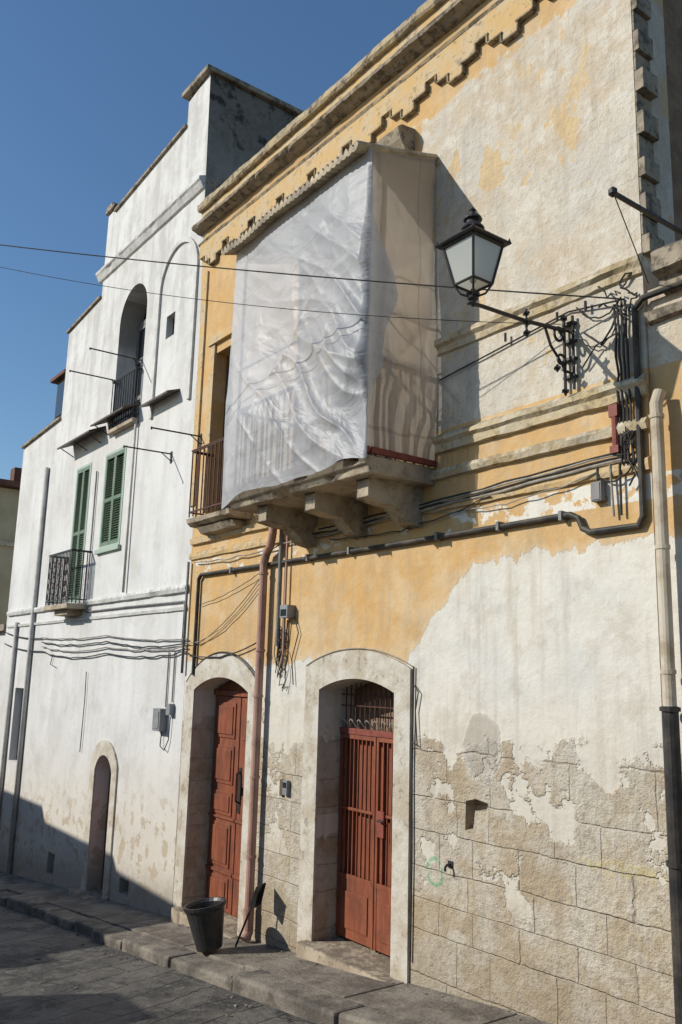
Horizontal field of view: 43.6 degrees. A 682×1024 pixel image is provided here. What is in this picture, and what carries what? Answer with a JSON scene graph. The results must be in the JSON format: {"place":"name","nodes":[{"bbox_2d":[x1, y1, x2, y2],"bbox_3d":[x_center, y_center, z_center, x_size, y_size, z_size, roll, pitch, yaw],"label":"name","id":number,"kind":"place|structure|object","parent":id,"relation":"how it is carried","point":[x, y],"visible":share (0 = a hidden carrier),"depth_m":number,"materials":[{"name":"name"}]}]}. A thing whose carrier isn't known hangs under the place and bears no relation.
{"place":"outdoors","nodes":[
{"label":"outdoors","id":0,"kind":"place"},
{"bbox_2d":[0,905,314,1023],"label":"street ground","id":1,"kind":"structure","parent":0,"point":[109,989],"depth_m":8.54,"materials":[{"name":"stone"}]},
{"bbox_2d":[0,624,5,683],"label":"grey low house","id":2,"kind":"structure","parent":1,"relation":"on","point":[2,633],"depth_m":19.85,"materials":[{"name":"paint"}]},
{"bbox_2d":[0,467,21,623],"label":"distant ochre house","id":3,"kind":"structure","parent":1,"relation":"on","point":[9,494],"depth_m":29.22,"materials":[{"name":"beige paint"}]},
{"bbox_2d":[0,64,303,916],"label":"white townhouse","id":4,"kind":"structure","parent":1,"relation":"on","point":[104,536],"depth_m":14.94,"materials":[{"name":"paint"}]},
{"bbox_2d":[69,370,120,388],"bbox_3d":[-4.478,-2.432,15.548,0.970,0.190,0.060,10,-14,-36],"label":"clothesline rod","id":5,"kind":"object","parent":4,"relation":"attached to","point":[96,376],"visible":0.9,"depth_m":15.56,"materials":[{"name":"black metal"}]},
{"bbox_2d":[16,310,174,759],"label":"window panes","id":6,"kind":"structure","parent":4,"relation":"in","point":[141,327],"depth_m":16.25,"materials":[{"name":"glass"}]},
{"bbox_2d":[101,768,110,888],"bbox_3d":[-3.730,5.183,13.987,0.104,2.450,0.740,10,-14,-36],"label":"arched street door","id":7,"kind":"structure","parent":4,"relation":"in","point":[110,768],"depth_m":14.21,"materials":[{"name":"red paint"}]},
{"bbox_2d":[89,347,142,367],"bbox_3d":[-3.908,-2.697,14.835,0.970,0.190,0.060,10,-14,-36],"label":"clothesline rod","id":8,"kind":"object","parent":4,"relation":"attached to","point":[134,359],"visible":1,"depth_m":14.91,"materials":[{"name":"black metal"}]},
{"bbox_2d":[4,584,258,751],"bbox_3d":[-4.326,2.865,14.872,0.044,2.604,11.005,10,-14,-36],"label":"facade cable bundle","id":9,"kind":"object","parent":4,"relation":"attached to","point":[185,652],"visible":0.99,"depth_m":14.05,"materials":[{"name":"black rubber"}]},
{"bbox_2d":[123,445,172,462],"bbox_3d":[-3.023,-0.923,13.349,0.820,0.190,0.060,10,-14,-36],"label":"clothesline rod","id":10,"kind":"object","parent":4,"relation":"attached to","point":[170,453],"visible":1,"depth_m":13.45,"materials":[{"name":"black metal"}]},
{"bbox_2d":[152,652,175,750],"bbox_3d":[-2.591,2.762,12.494,0.129,1.406,0.460,10,-14,-36],"label":"electric meter box","id":11,"kind":"object","parent":4,"relation":"attached to","point":[159,722],"visible":1,"depth_m":12.44,"materials":[{"name":"grey plastic"}]},
{"bbox_2d":[0,886,429,1023],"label":"kerb","id":12,"kind":"structure","parent":1,"relation":"on","point":[301,1000],"depth_m":8.59,"materials":[{"name":"stone"}]},
{"bbox_2d":[4,897,525,1023],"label":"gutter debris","id":13,"kind":"object","parent":1,"relation":"on","point":[235,1005],"visible":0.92,"depth_m":9.14,"materials":[{"name":"stone"}]},
{"bbox_2d":[171,0,681,1023],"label":"ochre townhouse","id":14,"kind":"structure","parent":1,"relation":"on","point":[481,712],"depth_m":7.93,"materials":[{"name":"paint"}]},
{"bbox_2d":[150,426,201,446],"bbox_3d":[-2.431,-1.136,12.593,0.820,0.190,0.060,10,-14,-36],"label":"clothesline rod","id":15,"kind":"object","parent":14,"relation":"attached to","point":[192,435],"visible":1,"depth_m":12.70,"materials":[{"name":"black metal"}]},
{"bbox_2d":[205,680,247,917],"bbox_3d":[-1.378,3.697,11.251,0.160,3.050,1.480,10,-14,-36],"label":"panelled door","id":16,"kind":"structure","parent":14,"relation":"in","point":[228,765],"depth_m":11.42,"materials":[{"name":"red paint"}]},
{"bbox_2d":[196,573,286,690],"bbox_3d":[-1.325,1.540,11.086,0.070,1.485,2.336,10,-14,-36],"label":"loose cable tangle","id":17,"kind":"object","parent":14,"relation":"attached to","point":[278,656],"visible":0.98,"depth_m":10.26,"materials":[{"name":"black rubber"}]},
{"bbox_2d":[240,527,276,942],"bbox_3d":[-0.956,2.532,10.221,0.174,4.939,0.393,10,-14,-36],"label":"rainwater downpipe","id":18,"kind":"object","parent":14,"relation":"attached to","point":[247,932],"visible":0.93,"depth_m":10.27,"materials":[{"name":"brown metal"}]},
{"bbox_2d":[279,779,289,795],"bbox_3d":[-0.659,3.181,9.832,0.054,0.180,0.180,10,-14,-36],"label":"intercom panel","id":19,"kind":"object","parent":14,"relation":"attached to","point":[284,787],"visible":1,"depth_m":9.79,"materials":[{"name":"grey plastic"}]},
{"bbox_2d":[280,605,298,684],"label":"electrical junction box","id":20,"kind":"structure","parent":14,"relation":"attached to","point":[287,611],"depth_m":10.14,"materials":[{"name":"grey plastic"}]},
{"bbox_2d":[219,355,392,509],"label":"french windows","id":21,"kind":"structure","parent":14,"relation":"in","point":[228,357],"depth_m":12.68,"materials":[{"name":"brown wood"}]},
{"bbox_2d":[221,140,438,548],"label":"tarpaulin covered balcony","id":22,"kind":"structure","parent":14,"relation":"attached to","point":[316,397],"depth_m":8.74,"materials":[{"name":"plastic"}]},
{"bbox_2d":[336,683,393,955],"bbox_3d":[0.464,3.169,9.060,0.411,2.750,1.330,10,-14,-36],"label":"iron gate door","id":23,"kind":"structure","parent":14,"relation":"in","point":[363,898],"depth_m":9.09,"materials":[{"name":"red paint"}]},
{"bbox_2d":[194,272,638,562],"bbox_3d":[0.099,-0.478,9.573,0.112,1.985,7.380,10,-14,-36],"label":"facade cable bundle","id":24,"kind":"object","parent":14,"relation":"attached to","point":[628,435],"visible":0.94,"depth_m":6.97,"materials":[{"name":"black rubber"}]},
{"bbox_2d":[0,244,623,299],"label":"overhead wire","id":25,"kind":"object","parent":24,"relation":"attached to","point":[320,276],"visible":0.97,"depth_m":8.04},
{"bbox_2d":[191,280,681,674],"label":"gas pipe","id":26,"kind":"object","parent":14,"relation":"attached to","point":[502,526],"visible":0.94,"depth_m":7.64,"materials":[{"name":"grey metal"}]},
{"bbox_2d":[444,860,452,871],"bbox_3d":[0.952,3.163,7.623,0.081,0.080,0.060,10,-14,-36],"label":"wall tap","id":27,"kind":"object","parent":14,"relation":"attached to","point":[450,864],"depth_m":7.62,"materials":[{"name":"black metal"}]},
{"bbox_2d":[435,207,577,395],"bbox_3d":[1.425,-1.709,6.962,1.415,1.324,0.432,10,-14,-36],"label":"wall lantern","id":28,"kind":"object","parent":14,"relation":"attached to","point":[472,249],"depth_m":6.67,"materials":[{"name":"black metal"}]},
{"bbox_2d":[1,267,560,324],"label":"overhead wire","id":29,"kind":"object","parent":28,"relation":"attached to","point":[279,308],"visible":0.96,"depth_m":8.40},
{"bbox_2d":[439,300,619,380],"bbox_3d":[1.647,-1.581,7.769,0.056,0.217,2.182,10,-14,-36],"label":"insulated feeder cable","id":30,"kind":"object","parent":14,"relation":"attached to","point":[585,307],"visible":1,"depth_m":7.70,"materials":[{"name":"black rubber"}]},
{"bbox_2d":[591,467,605,502],"bbox_3d":[2.071,-0.222,6.881,0.076,0.280,0.100,10,-14,-36],"label":"junction box","id":31,"kind":"object","parent":14,"relation":"attached to","point":[598,491],"visible":1,"depth_m":6.84,"materials":[{"name":"grey plastic"}]},
{"bbox_2d":[608,403,623,453],"bbox_3d":[2.195,-0.660,6.810,0.079,0.400,0.080,10,-14,-36],"label":"cable riser box","id":32,"kind":"object","parent":14,"relation":"attached to","point":[613,412],"visible":0.93,"depth_m":6.78,"materials":[{"name":"red paint"}]},
{"bbox_2d":[646,286,681,766],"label":"facade wall","id":33,"kind":"structure","parent":1,"relation":"on","point":[665,352],"depth_m":6.48,"materials":[{"name":"paint"}]},
{"bbox_2d":[608,186,681,282],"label":"iron flag bracket","id":34,"kind":"object","parent":33,"relation":"attached to","point":[613,192],"visible":1,"depth_m":5.90,"materials":[{"name":"black metal"}]},
{"bbox_2d":[644,239,681,325],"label":"roof cornice","id":35,"kind":"structure","parent":33,"relation":"attached to","point":[666,264],"depth_m":6.56,"materials":[{"name":"grey stone"}]},
{"bbox_2d":[0,0,426,479],"label":"sky","id":36,"kind":"structure","parent":0,"point":[91,91],"materials":[{"name":"blue"}]},
{"bbox_2d":[0,871,551,1023],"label":"pavement","id":37,"kind":"structure","parent":0,"point":[431,1006],"depth_m":8.53,"materials":[{"name":"grey stone"}]},
{"bbox_2d":[183,897,225,952],"bbox_3d":[-1.490,4.604,9.502,0.480,0.470,0.480,-16,-13,33],"label":"black plastic bucket","id":38,"kind":"object","parent":37,"relation":"on","point":[205,917],"visible":1,"depth_m":9.36,"materials":[{"name":"black plastic"}]},
{"bbox_2d":[235,883,265,946],"bbox_3d":[-1.041,4.555,9.632,0.294,0.681,0.240,-2,-12,19],"label":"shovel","id":39,"kind":"object","parent":37,"relation":"on","point":[257,898],"visible":1,"depth_m":9.62,"materials":[{"name":"black plastic"}]},
{"bbox_2d":[649,389,681,1023],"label":"cast iron downpipe","id":40,"kind":"object","parent":37,"relation":"on","point":[670,709],"visible":1,"depth_m":6.03,"materials":[{"name":"beige metal"}]}
]}

